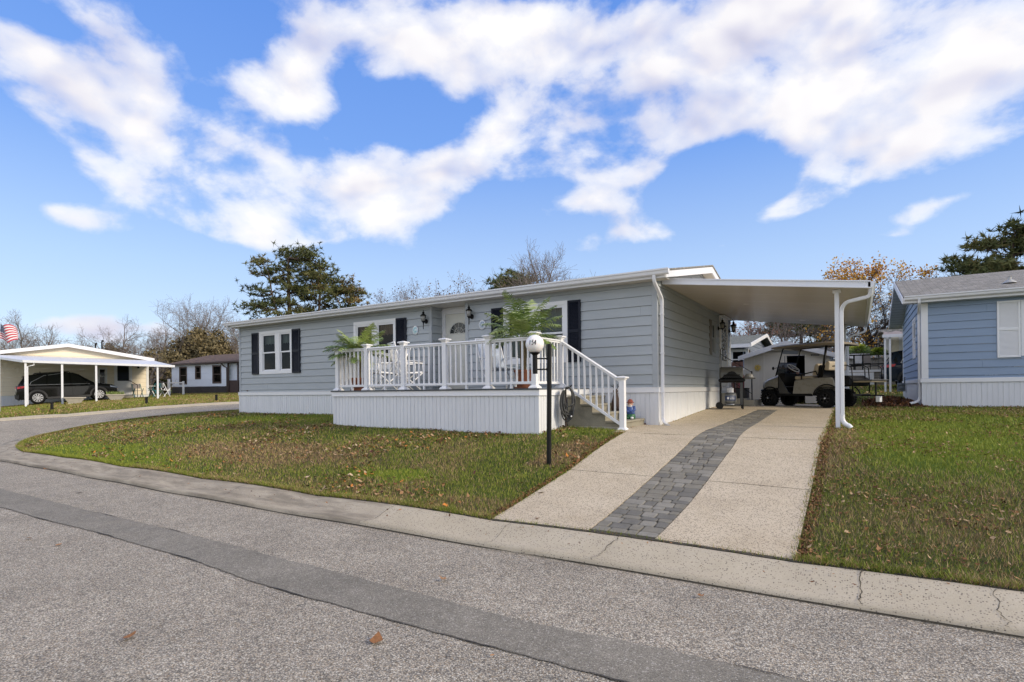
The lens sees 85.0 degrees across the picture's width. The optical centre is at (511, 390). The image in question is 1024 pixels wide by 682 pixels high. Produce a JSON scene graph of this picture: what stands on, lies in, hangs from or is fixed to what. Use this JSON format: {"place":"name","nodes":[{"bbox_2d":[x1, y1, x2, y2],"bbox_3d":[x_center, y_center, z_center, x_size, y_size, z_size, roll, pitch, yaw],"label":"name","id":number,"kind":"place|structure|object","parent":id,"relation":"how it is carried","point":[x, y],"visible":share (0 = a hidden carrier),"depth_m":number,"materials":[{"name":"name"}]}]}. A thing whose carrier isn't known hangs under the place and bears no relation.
{"place":"outdoors","nodes":[
{"label":"outdoors","id":0,"kind":"place"},
{"bbox_2d":[0,390,247,417],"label":"lawn","id":1,"kind":"structure","parent":0,"point":[160,391],"depth_m":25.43,"materials":[{"name":"green plant"}]},
{"bbox_2d":[0,310,69,377],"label":"bare tree","id":2,"kind":"object","parent":1,"relation":"on","point":[22,341],"visible":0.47,"depth_m":51.70,"materials":[{"name":"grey plant"}]},
{"bbox_2d":[15,371,118,403],"bbox_3d":[-25.023,-0.234,31.501,4.550,1.754,2.140,-5,3,-40],"label":"black suv","id":3,"kind":"object","parent":1,"relation":"on","point":[43,387],"visible":0.94,"depth_m":30.56,"materials":[{"name":"paint"}]},
{"bbox_2d":[63,397,85,403],"bbox_3d":[-22.771,0.523,29.077,0.930,0.350,0.620,-1,0,-40],"label":"stone planter","id":4,"kind":"object","parent":1,"relation":"on","point":[70,400],"visible":0.89,"depth_m":28.88,"materials":[{"name":"beige stone"}]},
{"bbox_2d":[0,344,154,405],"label":"beige house","id":5,"kind":"structure","parent":1,"relation":"on","point":[122,378],"depth_m":33.59,"materials":[{"name":"beige"}]},
{"bbox_2d":[97,367,106,383],"bbox_3d":[-25.479,-0.874,34.695,0.480,1.080,0.730,-1,0,-40],"label":"window","id":6,"kind":"structure","parent":5,"relation":"in","point":[101,372],"depth_m":34.44,"materials":[{"name":"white glass"}]},
{"bbox_2d":[116,365,130,393],"bbox_3d":[-24.441,-0.689,35.105,0.780,1.910,0.035,-1,0,-40],"label":"door","id":7,"kind":"structure","parent":5,"relation":"in","point":[123,373],"depth_m":35.10,"materials":[{"name":"white plastic"}]},
{"bbox_2d":[66,336,97,348],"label":"bare tree","id":8,"kind":"object","parent":1,"relation":"on","point":[82,343],"visible":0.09,"depth_m":62.16,"materials":[{"name":"grey plant"}]},
{"bbox_2d":[0,355,174,406],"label":"carport canopy","id":9,"kind":"object","parent":1,"relation":"on","point":[71,360],"visible":0.87,"depth_m":30.30,"materials":[{"name":"white metal"}]},
{"bbox_2d":[91,341,129,369],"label":"round tree","id":10,"kind":"object","parent":1,"relation":"on","point":[108,345],"visible":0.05,"depth_m":59.38,"materials":[{"name":"brown plant"}]},
{"bbox_2d":[105,391,125,399],"bbox_3d":[-22.185,0.274,31.253,0.930,0.568,0.671,-1,0,-40],"label":"stone planter","id":11,"kind":"object","parent":1,"relation":"on","point":[113,395],"visible":0.98,"depth_m":31.09,"materials":[{"name":"beige stone"}]},
{"bbox_2d":[3,392,238,416],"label":"fallen leaves","id":12,"kind":"object","parent":1,"relation":"on","point":[118,400],"visible":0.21,"depth_m":29.42,"materials":[{"name":"brown plant"}]},
{"bbox_2d":[76,317,167,355],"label":"bare tree","id":13,"kind":"object","parent":1,"relation":"on","point":[123,347],"visible":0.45,"depth_m":57.27,"materials":[{"name":"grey plant"}]},
{"bbox_2d":[131,384,143,397],"bbox_3d":[-23.480,0.022,35.010,0.485,0.916,0.510,-1,0,33],"label":"folding chair","id":14,"kind":"object","parent":1,"relation":"on","point":[134,386],"visible":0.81,"depth_m":35.06,"materials":[{"name":"beige fabric"}]},
{"bbox_2d":[148,383,159,396],"bbox_3d":[-22.113,0.000,34.513,0.510,0.916,0.485,-1,0,29],"label":"folding chair","id":15,"kind":"object","parent":1,"relation":"on","point":[155,384],"visible":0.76,"depth_m":34.55,"materials":[{"name":"teal metal"}]},
{"bbox_2d":[143,351,174,394],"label":"bare tree","id":16,"kind":"object","parent":1,"relation":"on","point":[151,383],"visible":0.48,"depth_m":40.25,"materials":[{"name":"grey plant"}]},
{"bbox_2d":[122,316,196,392],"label":"bare tree","id":17,"kind":"object","parent":1,"relation":"on","point":[154,342],"visible":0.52,"depth_m":52.31,"materials":[{"name":"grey plant"}]},
{"bbox_2d":[137,346,188,392],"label":"round tree","id":18,"kind":"object","parent":1,"relation":"on","point":[170,356],"visible":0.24,"depth_m":48.94,"materials":[{"name":"plant"}]},
{"bbox_2d":[167,379,184,394],"bbox_3d":[-24.056,-0.187,39.989,1.170,1.250,0.140,-1,0,2],"label":"white rail fence","id":19,"kind":"object","parent":1,"relation":"on","point":[168,386],"visible":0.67,"depth_m":39.94,"materials":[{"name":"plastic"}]},
{"bbox_2d":[150,294,239,349],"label":"bare tree","id":20,"kind":"object","parent":1,"relation":"on","point":[196,320],"visible":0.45,"depth_m":58.87,"materials":[{"name":"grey plant"}]},
{"bbox_2d":[161,304,238,346],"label":"bare tree","id":21,"kind":"object","parent":1,"relation":"on","point":[202,317],"visible":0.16,"depth_m":60.03,"materials":[{"name":"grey plant"}]},
{"bbox_2d":[165,324,235,363],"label":"round tree","id":22,"kind":"object","parent":1,"relation":"on","point":[204,344],"visible":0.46,"depth_m":52.49,"materials":[{"name":"plant"}]},
{"bbox_2d":[167,354,238,393],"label":"white house","id":23,"kind":"structure","parent":1,"relation":"on","point":[207,374],"depth_m":42.83,"materials":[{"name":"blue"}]},
{"bbox_2d":[179,367,186,384],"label":"window","id":24,"kind":"structure","parent":23,"relation":"in","point":[182,370],"depth_m":43.59,"materials":[{"name":"black glass"}]},
{"bbox_2d":[195,366,200,378],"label":"window","id":25,"kind":"structure","parent":23,"relation":"in","point":[197,368],"depth_m":43.04,"materials":[{"name":"black glass"}]},
{"bbox_2d":[212,365,221,383],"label":"window","id":26,"kind":"structure","parent":23,"relation":"in","point":[216,369],"depth_m":42.36,"materials":[{"name":"black glass"}]},
{"bbox_2d":[200,313,239,353],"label":"bare tree","id":27,"kind":"object","parent":1,"relation":"on","point":[236,350],"visible":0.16,"depth_m":56.82,"materials":[{"name":"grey plant"}]},
{"bbox_2d":[231,238,370,319],"bbox_3d":[-12.890,-4.614,36.029,9.359,10.031,5.344,-1,0,-18],"label":"pine tree","id":28,"kind":"object","parent":1,"relation":"on","point":[325,282],"visible":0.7,"depth_m":35.61,"materials":[{"name":"green plant"}]},
{"bbox_2d":[364,278,431,304],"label":"bare tree","id":29,"kind":"object","parent":1,"relation":"on","point":[405,297],"visible":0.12,"depth_m":44.15,"materials":[{"name":"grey plant"}]},
{"bbox_2d":[396,273,485,299],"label":"bare tree","id":30,"kind":"object","parent":1,"relation":"on","point":[471,289],"visible":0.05,"depth_m":45.50,"materials":[{"name":"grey plant"}]},
{"bbox_2d":[479,266,538,290],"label":"pine tree","id":31,"kind":"object","parent":1,"relation":"on","point":[497,279],"visible":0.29,"depth_m":44.23,"materials":[{"name":"green plant"}]},
{"bbox_3d":[-23.174,-1.189,25.228,0.092,4.550,0.092,-1,0,32],"label":"flagpole","id":32,"kind":"object","parent":1,"relation":"on","visible":0},
{"bbox_2d":[0,324,17,342],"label":"flag","id":33,"kind":"object","parent":32,"relation":"attached to","point":[8,332],"visible":1,"depth_m":25.22,"materials":[{"name":"fabric"}]},
{"bbox_2d":[0,404,1023,681],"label":"road","id":34,"kind":"structure","parent":0,"point":[76,604],"depth_m":4.07,"materials":[{"name":"grey asphalt"}]},
{"bbox_2d":[0,402,238,420],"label":"kerb","id":35,"kind":"structure","parent":34,"relation":"on","point":[95,412],"depth_m":25.01,"materials":[{"name":"concrete"}]},
{"bbox_2d":[369,631,382,642],"bbox_3d":[-0.880,1.611,3.636,0.089,0.028,0.119,-1,0,32],"label":"fallen leaf","id":36,"kind":"object","parent":34,"relation":"on","point":[376,637],"visible":1,"depth_m":3.65,"materials":[{"name":"orange plant"}]},
{"bbox_2d":[0,489,805,681],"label":"road patch","id":37,"kind":"object","parent":34,"relation":"on","point":[615,658],"visible":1,"depth_m":4.14,"materials":[{"name":"grey asphalt"}]},
{"bbox_2d":[3,507,628,681],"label":"patch seam","id":38,"kind":"object","parent":37,"relation":"on","point":[373,614],"visible":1,"depth_m":3.94,"materials":[{"name":"black asphalt"}]},
{"bbox_2d":[89,510,809,681],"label":"patch seam","id":39,"kind":"object","parent":37,"relation":"on","point":[712,659],"visible":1,"depth_m":3.21,"materials":[{"name":"black asphalt"}]},
{"bbox_2d":[0,437,1023,637],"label":"kerb","id":40,"kind":"structure","parent":34,"relation":"on","point":[966,605],"depth_m":5.09,"materials":[{"name":"concrete"}]},
{"bbox_2d":[45,463,1011,626],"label":"kerb joints","id":41,"kind":"object","parent":40,"relation":"on","point":[859,576],"visible":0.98,"depth_m":4.25,"materials":[{"name":"grey concrete"}]},
{"bbox_2d":[2,461,1023,637],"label":"gutter dirt","id":42,"kind":"structure","parent":34,"relation":"on","point":[618,569],"depth_m":4.62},
{"bbox_2d":[0,0,1023,364],"label":"sky","id":43,"kind":"structure","parent":0,"point":[150,149],"materials":[{"name":"blue"}]},
{"bbox_2d":[15,385,1023,591],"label":"lawn","id":44,"kind":"structure","parent":0,"point":[848,524],"depth_m":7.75,"materials":[{"name":"green plant"}]},
{"bbox_2d":[25,411,602,516],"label":"fallen leaves","id":45,"kind":"object","parent":44,"relation":"on","point":[365,473],"visible":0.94,"depth_m":10.98,"materials":[{"name":"brown plant"}]},
{"bbox_2d":[223,265,735,425],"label":"house","id":46,"kind":"structure","parent":44,"relation":"on","point":[635,327],"depth_m":13.86,"materials":[{"name":"grey"}]},
{"bbox_2d":[259,329,308,373],"bbox_3d":[-7.438,-1.239,18.293,1.700,1.400,0.730,-1,0,32],"label":"window","id":47,"kind":"structure","parent":46,"relation":"in","point":[275,349],"depth_m":18.35,"materials":[{"name":"white plastic"}]},
{"bbox_2d":[353,318,410,370],"bbox_3d":[-3.669,-1.273,15.956,1.650,1.390,0.730,-1,0,32],"label":"window","id":48,"kind":"structure","parent":46,"relation":"in","point":[389,336],"depth_m":15.68,"materials":[{"name":"white plastic"}]},
{"bbox_2d":[420,310,427,328],"bbox_3d":[-2.299,-1.851,14.560,0.164,0.502,0.202,-1,0,32],"label":"wall lantern","id":49,"kind":"object","parent":46,"relation":"attached to","point":[423,318],"depth_m":14.52,"materials":[{"name":"black metal"}]},
{"bbox_2d":[446,313,464,388],"bbox_3d":[-1.396,-1.032,14.655,0.880,1.980,0.110,-1,0,32],"label":"door","id":50,"kind":"structure","parent":46,"relation":"in","point":[455,323],"depth_m":14.71,"materials":[{"name":"white wood"}]},
{"bbox_2d":[466,305,473,321],"bbox_3d":[-1.050,-1.874,13.785,0.164,0.502,0.202,-1,0,32],"label":"wall lantern","id":51,"kind":"object","parent":46,"relation":"attached to","point":[469,314],"depth_m":13.74,"materials":[{"name":"black metal"}]},
{"bbox_2d":[503,300,567,364],"bbox_3d":[0.708,-1.318,13.243,1.710,1.390,0.730,-1,0,32],"label":"window","id":52,"kind":"structure","parent":46,"relation":"in","point":[561,309],"depth_m":12.83,"materials":[{"name":"white plastic"}]},
{"bbox_2d":[712,320,715,355],"bbox_3d":[5.444,-1.477,16.082,0.730,0.990,0.510,-1,0,32],"label":"window","id":53,"kind":"structure","parent":46,"relation":"in","point":[713,322],"depth_m":16.03,"materials":[{"name":"white glass"}]},
{"bbox_2d":[722,321,726,385],"bbox_3d":[6.459,-1.123,17.026,0.054,1.980,0.900,-1,0,32],"label":"door","id":54,"kind":"structure","parent":46,"relation":"in","point":[724,332],"depth_m":17.06,"materials":[{"name":"white glass"}]},
{"bbox_2d":[331,331,628,433],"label":"porch deck","id":55,"kind":"structure","parent":44,"relation":"on","point":[488,407],"depth_m":11.13,"materials":[{"name":"white plastic"}]},
{"bbox_2d":[323,323,390,389],"bbox_3d":[-3.675,-0.797,13.232,1.720,1.593,1.587,-1,0,32],"label":"potted palm","id":56,"kind":"object","parent":55,"relation":"on","point":[344,339],"visible":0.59,"depth_m":13.09,"materials":[{"name":"plant"}]},
{"bbox_2d":[370,348,410,389],"bbox_3d":[-2.879,-0.528,13.194,0.863,1.060,0.594,-1,0,-38],"label":"garden chair","id":57,"kind":"object","parent":55,"relation":"on","point":[391,371],"visible":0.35,"depth_m":13.04,"materials":[{"name":"white plastic"}]},
{"bbox_2d":[387,341,422,389],"bbox_3d":[-2.523,-0.564,13.190,0.700,1.124,0.594,-1,0,-28],"label":"garden chair","id":58,"kind":"object","parent":55,"relation":"on","point":[396,359],"visible":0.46,"depth_m":13.07,"materials":[{"name":"white plastic"}]},
{"bbox_2d":[475,338,515,388],"bbox_3d":[-0.327,-0.562,11.521,0.594,1.076,0.832,-1,0,-28],"label":"garden chair","id":59,"kind":"object","parent":55,"relation":"on","point":[497,360],"visible":0.36,"depth_m":11.66,"materials":[{"name":"white plastic"}]},
{"bbox_2d":[481,292,562,387],"bbox_3d":[0.182,-0.971,10.826,1.686,1.863,1.549,-1,0,32],"label":"potted palm","id":60,"kind":"object","parent":55,"relation":"on","point":[520,322],"visible":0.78,"depth_m":10.68,"materials":[{"name":"plant"}]},
{"bbox_2d":[6,407,977,594],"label":"fallen leaves","id":61,"kind":"object","parent":44,"relation":"on","point":[807,519],"visible":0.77,"depth_m":6.83,"materials":[{"name":"brown plant"}]},
{"bbox_2d":[29,452,1023,590],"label":"soil edge","id":62,"kind":"object","parent":44,"relation":"on","point":[673,542],"visible":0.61,"depth_m":5.26,"materials":[{"name":"brown soil"}]},
{"bbox_2d":[478,240,595,287],"bbox_3d":[2.100,-5.529,40.717,11.352,11.565,9.809,-1,0,8],"label":"bare tree","id":63,"kind":"object","parent":44,"relation":"on","point":[536,273],"visible":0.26,"depth_m":39.63,"materials":[{"name":"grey plant"}]},
{"bbox_2d":[526,335,551,465],"bbox_3d":[0.385,0.190,8.277,0.352,2.036,0.299,-1,0,32],"label":"lamp post","id":64,"kind":"object","parent":44,"relation":"on","point":[534,345],"visible":1,"depth_m":8.27,"materials":[{"name":"black metal"}]},
{"bbox_2d":[565,385,571,427],"bbox_3d":[1.087,0.361,10.733,0.167,0.948,0.027,-1,0,36],"label":"hose stake","id":65,"kind":"object","parent":44,"relation":"on","point":[566,406],"visible":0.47,"depth_m":10.77,"materials":[{"name":"black metal"}]},
{"bbox_2d":[559,386,575,421],"bbox_3d":[1.062,0.263,10.670,0.304,0.684,0.161,-1,0,0],"label":"garden hose","id":66,"kind":"object","parent":65,"relation":"hanging from","point":[565,413],"visible":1,"depth_m":10.64,"materials":[{"name":"rubber"}]},
{"bbox_2d":[567,395,644,429],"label":"concrete steps","id":67,"kind":"structure","parent":44,"relation":"on","point":[586,414],"depth_m":10.95,"materials":[{"name":"grey concrete"}]},
{"bbox_2d":[626,399,635,418],"bbox_3d":[2.375,0.372,11.220,0.240,0.402,0.229,-1,0,22],"label":"garden gnome","id":68,"kind":"object","parent":67,"relation":"on","point":[630,410],"visible":0.98,"depth_m":11.17,"materials":[{"name":"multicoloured ceramic"}]},
{"bbox_2d":[564,334,773,392],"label":"house","id":69,"kind":"structure","parent":44,"relation":"on","point":[742,345],"depth_m":26.48,"materials":[{"name":"white"}]},
{"bbox_2d":[731,349,749,369],"bbox_3d":[10.534,-1.410,25.741,0.800,0.970,0.730,-1,0,32],"label":"window","id":70,"kind":"structure","parent":69,"relation":"in","point":[735,353],"depth_m":25.50,"materials":[{"name":"white plastic"}]},
{"bbox_2d":[699,362,742,392],"bbox_3d":[8.616,-0.416,23.486,2.100,1.517,0.045,-1,0,32],"label":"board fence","id":71,"kind":"object","parent":44,"relation":"on","point":[737,365],"visible":0.07,"depth_m":23.10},
{"bbox_2d":[720,348,760,405],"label":"side steps","id":72,"kind":"structure","parent":44,"relation":"on","point":[751,402],"depth_m":16.25,"materials":[{"name":"concrete"}]},
{"bbox_2d":[735,388,749,397],"bbox_3d":[7.078,0.076,17.144,0.340,0.310,0.500,-1,0,32],"label":"storage box","id":73,"kind":"object","parent":72,"relation":"on","point":[746,394],"visible":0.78,"depth_m":16.96,"materials":[{"name":"black plastic"}]},
{"bbox_2d":[731,321,794,343],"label":"autumn tree","id":74,"kind":"object","parent":44,"relation":"on","point":[749,329],"visible":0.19,"depth_m":34.25,"materials":[{"name":"orange plant"}]},
{"bbox_2d":[662,278,875,428],"bbox_3d":[6.717,-0.818,13.881,3.754,3.122,7.558,-1,0,32],"label":"carport","id":75,"kind":"object","parent":44,"relation":"on","point":[841,305],"visible":0.93,"depth_m":11.80,"materials":[{"name":"white metal"}]},
{"bbox_2d":[737,321,834,343],"bbox_3d":[16.451,-3.089,34.378,6.667,5.614,5.007,-1,0,32],"label":"bare tree","id":76,"kind":"object","parent":44,"relation":"on","point":[785,328],"visible":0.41,"depth_m":34.28,"materials":[{"name":"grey plant"}]},
{"bbox_2d":[738,341,834,403],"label":"garden shed","id":77,"kind":"structure","parent":44,"relation":"on","point":[766,359],"depth_m":19.03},
{"bbox_2d":[764,353,782,403],"bbox_3d":[8.882,-0.402,18.952,0.610,1.690,0.032,-1,0,32],"label":"door","id":78,"kind":"structure","parent":77,"relation":"in","point":[770,360],"depth_m":18.98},
{"bbox_2d":[805,353,825,402],"bbox_3d":[9.937,-0.413,18.272,0.620,1.650,0.042,-1,0,32],"label":"door","id":79,"kind":"structure","parent":77,"relation":"in","point":[811,359],"depth_m":18.34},
{"bbox_2d":[750,322,834,343],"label":"tree","id":80,"kind":"object","parent":44,"relation":"on","point":[804,329],"visible":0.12,"depth_m":38.66,"materials":[{"name":"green plant"}]},
{"bbox_2d":[802,324,858,351],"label":"autumn tree","id":81,"kind":"object","parent":44,"relation":"on","point":[827,340],"visible":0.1,"depth_m":33.27,"materials":[{"name":"orange plant"}]},
{"bbox_2d":[791,346,883,378],"bbox_3d":[18.922,-1.359,31.677,9.400,2.396,2.800,-1,0,32],"label":"trailer home","id":82,"kind":"object","parent":44,"relation":"on","point":[881,360],"visible":0.02,"depth_m":30.25,"materials":[{"name":"grey"}]},
{"bbox_2d":[796,297,885,358],"bbox_3d":[21.826,-3.458,36.277,6.157,5.963,5.900,-1,0,32],"label":"bare tree","id":83,"kind":"object","parent":44,"relation":"on","point":[834,332],"visible":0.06,"depth_m":35.63,"materials":[{"name":"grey plant"}]},
{"bbox_2d":[855,354,862,369],"bbox_3d":[17.213,-1.399,27.689,0.360,0.800,0.420,-1,0,32],"label":"deck chair","id":84,"kind":"object","parent":44,"relation":"on","point":[858,359],"visible":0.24,"depth_m":27.84,"materials":[{"name":"black plastic"}]},
{"bbox_2d":[862,355,870,369],"bbox_3d":[17.468,-1.401,27.531,0.360,0.800,0.420,-1,0,32],"label":"deck chair","id":85,"kind":"object","parent":44,"relation":"on","point":[866,359],"visible":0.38,"depth_m":27.66,"materials":[{"name":"black plastic"}]},
{"bbox_2d":[846,337,896,384],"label":"deck","id":86,"kind":"structure","parent":44,"relation":"on","point":[877,373],"depth_m":26.84,"materials":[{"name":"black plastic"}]},
{"bbox_2d":[846,343,871,354],"bbox_3d":[16.764,-2.007,27.007,1.188,0.617,1.176,-1,0,32],"label":"hanging basket","id":87,"kind":"object","parent":86,"relation":"hanging from","point":[857,349],"visible":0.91,"depth_m":26.85,"materials":[{"name":"green plant"}]},
{"bbox_2d":[869,347,888,355],"bbox_3d":[17.451,-1.865,26.589,0.890,0.482,0.871,-1,0,32],"label":"hanging basket","id":88,"kind":"object","parent":86,"relation":"hanging from","point":[876,350],"visible":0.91,"depth_m":26.45,"materials":[{"name":"green plant"}]},
{"bbox_2d":[806,250,938,362],"bbox_3d":[19.956,-4.030,31.595,7.184,7.368,7.026,-1,0,-19],"label":"autumn tree","id":89,"kind":"object","parent":44,"relation":"on","point":[867,337],"visible":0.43,"depth_m":30.88,"materials":[{"name":"orange plant"}]},
{"bbox_2d":[861,395,928,406],"bbox_3d":[11.733,0.277,17.311,1.567,0.327,6.435,-1,0,32],"label":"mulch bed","id":90,"kind":"object","parent":44,"relation":"on","point":[890,401],"visible":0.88,"depth_m":15.77,"materials":[{"name":"brown soil"}]},
{"bbox_2d":[857,272,933,344],"bbox_3d":[25.513,-4.162,36.493,8.442,7.222,7.185,-1,0,-32],"label":"bare tree","id":91,"kind":"object","parent":44,"relation":"on","point":[880,306],"visible":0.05,"depth_m":36.17,"materials":[{"name":"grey plant"}]},
{"bbox_2d":[790,404,1023,585],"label":"fallen leaves","id":92,"kind":"object","parent":44,"relation":"on","point":[878,548],"visible":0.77,"depth_m":6.33,"materials":[{"name":"brown plant"}]},
{"bbox_2d":[880,327,987,391],"bbox_3d":[18.481,-1.281,24.550,3.840,2.810,6.180,-1,0,32],"label":"scalloped canopy","id":93,"kind":"object","parent":44,"relation":"on","point":[884,335],"visible":0.21,"depth_m":22.89,"materials":[{"name":"white metal"}]},
{"bbox_2d":[875,329,1020,374],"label":"cream house","id":94,"kind":"structure","parent":44,"relation":"on","point":[898,343],"depth_m":27.94,"materials":[{"name":"white plastic"}]},
{"bbox_2d":[880,350,1018,383],"bbox_3d":[18.358,-1.027,23.675,4.550,1.754,2.140,-1,0,29],"label":"navy suv","id":95,"kind":"object","parent":44,"relation":"on","point":[896,365],"visible":0.12,"depth_m":23.82,"materials":[{"name":"paint"}]},
{"bbox_2d":[888,270,1023,406],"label":"blue house","id":96,"kind":"structure","parent":44,"relation":"on","point":[926,314],"depth_m":14.62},
{"bbox_2d":[895,377,905,390],"bbox_3d":[13.938,-0.089,19.785,0.600,0.803,0.260,-1,0,32],"label":"gas meter","id":97,"kind":"object","parent":96,"relation":"attached to","point":[901,386],"visible":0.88,"depth_m":19.78,"materials":[{"name":"grey metal"}]},
{"bbox_2d":[912,317,943,358],"bbox_3d":[12.506,-1.575,16.769,0.730,1.220,0.940,-1,0,32],"label":"window","id":98,"kind":"structure","parent":96,"relation":"in","point":[913,321],"depth_m":17.23,"materials":[{"name":"white plastic"}]},
{"bbox_2d":[1021,300,1023,355],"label":"window","id":99,"kind":"structure","parent":96,"relation":"in","point":[1022,301],"depth_m":13.94,"materials":[{"name":"white plastic"}]},
{"bbox_2d":[933,206,1023,277],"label":"pine tree","id":100,"kind":"object","parent":44,"relation":"on","point":[1012,243],"visible":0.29,"depth_m":27.86,"materials":[{"name":"green plant"}]},
{"bbox_2d":[611,384,618,410],"bbox_3d":[2.131,0.145,11.481,0.205,0.541,0.200,-1,0,32],"label":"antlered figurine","id":101,"kind":"object","parent":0,"point":[617,404],"visible":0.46,"depth_m":11.43,"materials":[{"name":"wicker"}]},
{"bbox_2d":[492,403,834,558],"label":"driveway","id":102,"kind":"structure","parent":0,"point":[603,482],"depth_m":7.06,"materials":[{"name":"beige concrete"}]},
{"bbox_2d":[716,367,755,408],"bbox_3d":[5.933,-0.070,14.844,0.969,1.120,0.501,-1,0,18],"label":"gas grill","id":103,"kind":"object","parent":102,"relation":"on","point":[731,374],"visible":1,"depth_m":14.70,"materials":[{"name":"black metal"}]},
{"bbox_2d":[724,388,735,404],"bbox_3d":[5.812,0.154,14.873,0.302,0.440,0.305,-1,0,18],"label":"propane tank","id":104,"kind":"object","parent":103,"relation":"on","point":[730,397],"visible":1,"depth_m":14.77,"materials":[{"name":"white metal"}]},
{"bbox_2d":[760,341,888,407],"bbox_3d":[8.603,-0.439,15.551,1.180,1.802,3.260,-1,0,-30],"label":"golf cart","id":105,"kind":"object","parent":102,"relation":"on","point":[788,385],"visible":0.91,"depth_m":15.40,"materials":[{"name":"white metal"}]},
{"bbox_2d":[780,384,917,405],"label":"grass","id":106,"kind":"structure","parent":0,"point":[856,391],"depth_m":23.04,"materials":[{"name":"plant"}]},
{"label":"paver bed","id":107,"kind":"structure","parent":0,"visible":0},
{"bbox_2d":[592,410,776,537],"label":"paver path","id":108,"kind":"structure","parent":107,"relation":"on","point":[682,482],"depth_m":7.05,"materials":[{"name":"stone"}]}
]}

